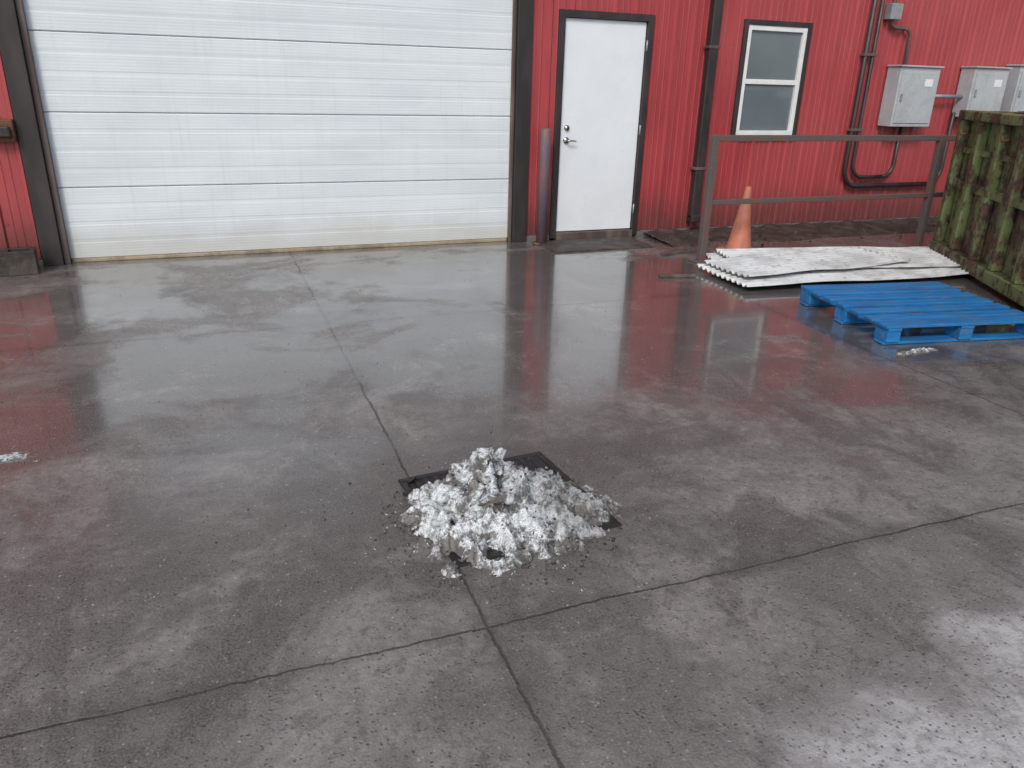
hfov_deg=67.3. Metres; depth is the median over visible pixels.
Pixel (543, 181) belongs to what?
steel bollard
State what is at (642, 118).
door frame
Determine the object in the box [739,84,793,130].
window glass bottom
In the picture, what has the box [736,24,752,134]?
window frame
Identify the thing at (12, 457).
snow patch
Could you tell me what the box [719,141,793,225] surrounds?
siding under window
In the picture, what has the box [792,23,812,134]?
window trim
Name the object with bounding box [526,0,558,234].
siding between doors
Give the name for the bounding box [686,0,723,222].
downspout
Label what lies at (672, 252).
scrap wood piece
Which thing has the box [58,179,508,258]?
garage door section
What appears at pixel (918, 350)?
snow patch
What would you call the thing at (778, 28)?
window frame head
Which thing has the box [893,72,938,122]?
door panel
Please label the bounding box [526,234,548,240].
foundation
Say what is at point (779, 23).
window trim head
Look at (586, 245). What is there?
door step pad
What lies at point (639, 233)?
foundation
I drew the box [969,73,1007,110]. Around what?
door panel
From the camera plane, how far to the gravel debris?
7.68 m
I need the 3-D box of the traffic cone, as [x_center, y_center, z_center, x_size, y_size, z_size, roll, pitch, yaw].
[2.289,-1.637,7.642,0.339,0.643,0.339,-15,27,-36]
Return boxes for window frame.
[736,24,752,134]
[787,28,807,134]
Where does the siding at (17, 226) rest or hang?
on the foundation at (40, 262)
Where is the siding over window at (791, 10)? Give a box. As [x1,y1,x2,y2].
[745,0,814,22]
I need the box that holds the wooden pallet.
[799,282,1023,344]
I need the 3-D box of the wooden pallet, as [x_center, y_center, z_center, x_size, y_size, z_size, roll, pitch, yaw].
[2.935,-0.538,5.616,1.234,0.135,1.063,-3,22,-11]
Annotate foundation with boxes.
[38,259,43,265]
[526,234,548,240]
[634,216,937,235]
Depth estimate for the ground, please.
2.94 m
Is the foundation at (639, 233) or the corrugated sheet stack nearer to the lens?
the corrugated sheet stack
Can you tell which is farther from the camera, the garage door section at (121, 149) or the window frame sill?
the window frame sill
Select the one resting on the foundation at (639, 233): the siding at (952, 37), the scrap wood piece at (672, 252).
the siding at (952, 37)
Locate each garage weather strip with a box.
[15,0,71,263]
[507,0,516,241]
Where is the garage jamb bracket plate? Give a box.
[0,126,10,136]
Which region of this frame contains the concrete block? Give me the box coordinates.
[0,247,39,276]
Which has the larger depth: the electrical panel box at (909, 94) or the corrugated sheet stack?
the electrical panel box at (909, 94)
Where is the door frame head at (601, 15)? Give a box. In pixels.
[566,9,648,21]
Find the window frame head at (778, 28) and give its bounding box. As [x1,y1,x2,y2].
[752,25,803,32]
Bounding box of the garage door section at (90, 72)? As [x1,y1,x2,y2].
[28,31,511,115]
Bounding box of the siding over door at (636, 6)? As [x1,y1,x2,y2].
[559,0,654,14]
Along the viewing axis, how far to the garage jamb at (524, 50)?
7.46 m
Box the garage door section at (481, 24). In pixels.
[23,0,512,49]
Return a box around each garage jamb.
[0,0,64,265]
[511,0,533,241]
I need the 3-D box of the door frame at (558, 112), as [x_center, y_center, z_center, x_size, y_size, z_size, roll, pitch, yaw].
[0.433,-2.549,7.694,0.066,2.165,0.130,-7,23,-20]
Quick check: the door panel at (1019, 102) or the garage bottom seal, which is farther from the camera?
the door panel at (1019, 102)
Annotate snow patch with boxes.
[0,451,40,463]
[896,347,937,355]
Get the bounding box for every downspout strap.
[690,166,706,169]
[704,45,720,48]
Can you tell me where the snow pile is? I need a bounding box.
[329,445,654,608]
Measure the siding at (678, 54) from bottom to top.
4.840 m
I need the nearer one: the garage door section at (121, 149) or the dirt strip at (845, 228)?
the garage door section at (121, 149)
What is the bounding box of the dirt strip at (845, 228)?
[643,217,937,246]
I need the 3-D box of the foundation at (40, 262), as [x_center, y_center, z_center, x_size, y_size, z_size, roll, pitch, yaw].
[-6.608,-0.726,5.590,5.650,0.107,0.212,-7,23,-20]
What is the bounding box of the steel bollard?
[533,128,550,244]
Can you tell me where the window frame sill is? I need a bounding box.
[739,130,788,134]
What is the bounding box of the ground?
[0,232,1023,767]
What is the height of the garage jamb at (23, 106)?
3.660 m
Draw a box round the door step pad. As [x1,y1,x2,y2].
[535,237,652,252]
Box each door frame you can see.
[548,9,565,238]
[629,14,654,234]
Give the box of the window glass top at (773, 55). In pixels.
[746,30,801,79]
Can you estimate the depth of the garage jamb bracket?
5.98 m
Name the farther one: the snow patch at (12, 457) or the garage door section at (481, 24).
the garage door section at (481, 24)
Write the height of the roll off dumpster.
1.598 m
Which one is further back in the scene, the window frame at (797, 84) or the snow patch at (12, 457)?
the window frame at (797, 84)
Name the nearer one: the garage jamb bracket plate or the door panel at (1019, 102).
the garage jamb bracket plate
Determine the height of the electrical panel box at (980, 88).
0.570 m
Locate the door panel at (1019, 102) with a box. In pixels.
[1013,71,1023,111]
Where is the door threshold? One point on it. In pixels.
(589, 234)
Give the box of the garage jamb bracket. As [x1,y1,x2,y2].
[0,119,17,141]
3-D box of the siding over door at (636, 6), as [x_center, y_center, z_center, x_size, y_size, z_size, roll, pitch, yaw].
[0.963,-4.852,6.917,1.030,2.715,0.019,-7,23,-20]
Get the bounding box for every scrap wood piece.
[658,273,695,277]
[660,249,684,255]
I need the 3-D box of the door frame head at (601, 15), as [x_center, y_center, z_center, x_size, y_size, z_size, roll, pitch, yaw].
[0.910,-3.576,7.471,0.898,0.066,0.130,-7,23,-20]
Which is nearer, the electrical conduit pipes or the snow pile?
the snow pile
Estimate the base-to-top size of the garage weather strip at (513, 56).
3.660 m
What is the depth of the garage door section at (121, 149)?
6.84 m
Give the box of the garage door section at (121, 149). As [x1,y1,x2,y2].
[44,112,509,187]
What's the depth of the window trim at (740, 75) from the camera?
8.15 m
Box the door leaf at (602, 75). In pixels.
[556,18,646,230]
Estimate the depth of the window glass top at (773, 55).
8.25 m
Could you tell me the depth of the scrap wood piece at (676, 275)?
6.65 m
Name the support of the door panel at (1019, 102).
in the electrical panel box at (1013, 99)
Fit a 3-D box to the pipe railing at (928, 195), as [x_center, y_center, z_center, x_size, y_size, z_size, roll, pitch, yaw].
[3.811,-1.926,7.796,4.470,1.150,0.160,-7,23,-20]
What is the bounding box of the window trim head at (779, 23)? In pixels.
[750,19,809,27]
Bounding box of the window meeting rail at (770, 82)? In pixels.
[745,79,795,84]
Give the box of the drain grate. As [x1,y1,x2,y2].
[398,451,621,567]
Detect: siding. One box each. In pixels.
[0,51,41,258]
[637,0,746,229]
[781,0,1023,222]
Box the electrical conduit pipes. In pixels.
[842,0,962,187]
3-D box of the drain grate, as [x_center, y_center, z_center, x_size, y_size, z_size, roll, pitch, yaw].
[-0.029,0.477,3.067,0.670,0.028,0.670,-9,24,-25]
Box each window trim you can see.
[730,19,749,134]
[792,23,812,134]
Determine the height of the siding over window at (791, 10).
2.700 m
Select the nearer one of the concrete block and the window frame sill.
the concrete block
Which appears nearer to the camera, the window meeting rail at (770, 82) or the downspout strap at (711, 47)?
the downspout strap at (711, 47)
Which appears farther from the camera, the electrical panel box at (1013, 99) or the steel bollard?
the electrical panel box at (1013, 99)
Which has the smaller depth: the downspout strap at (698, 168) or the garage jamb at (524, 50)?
the garage jamb at (524, 50)
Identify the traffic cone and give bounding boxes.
[717,186,751,248]
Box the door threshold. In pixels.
[553,228,631,239]
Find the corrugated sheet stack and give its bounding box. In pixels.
[696,246,968,286]
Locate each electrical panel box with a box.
[877,65,943,126]
[952,66,1012,116]
[1000,64,1023,111]
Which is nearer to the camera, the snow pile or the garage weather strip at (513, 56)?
the snow pile
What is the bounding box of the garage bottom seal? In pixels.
[72,238,506,262]
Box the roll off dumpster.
[928,110,1023,306]
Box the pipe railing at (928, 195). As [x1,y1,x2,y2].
[689,134,956,263]
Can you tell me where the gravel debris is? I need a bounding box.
[1,217,1015,759]

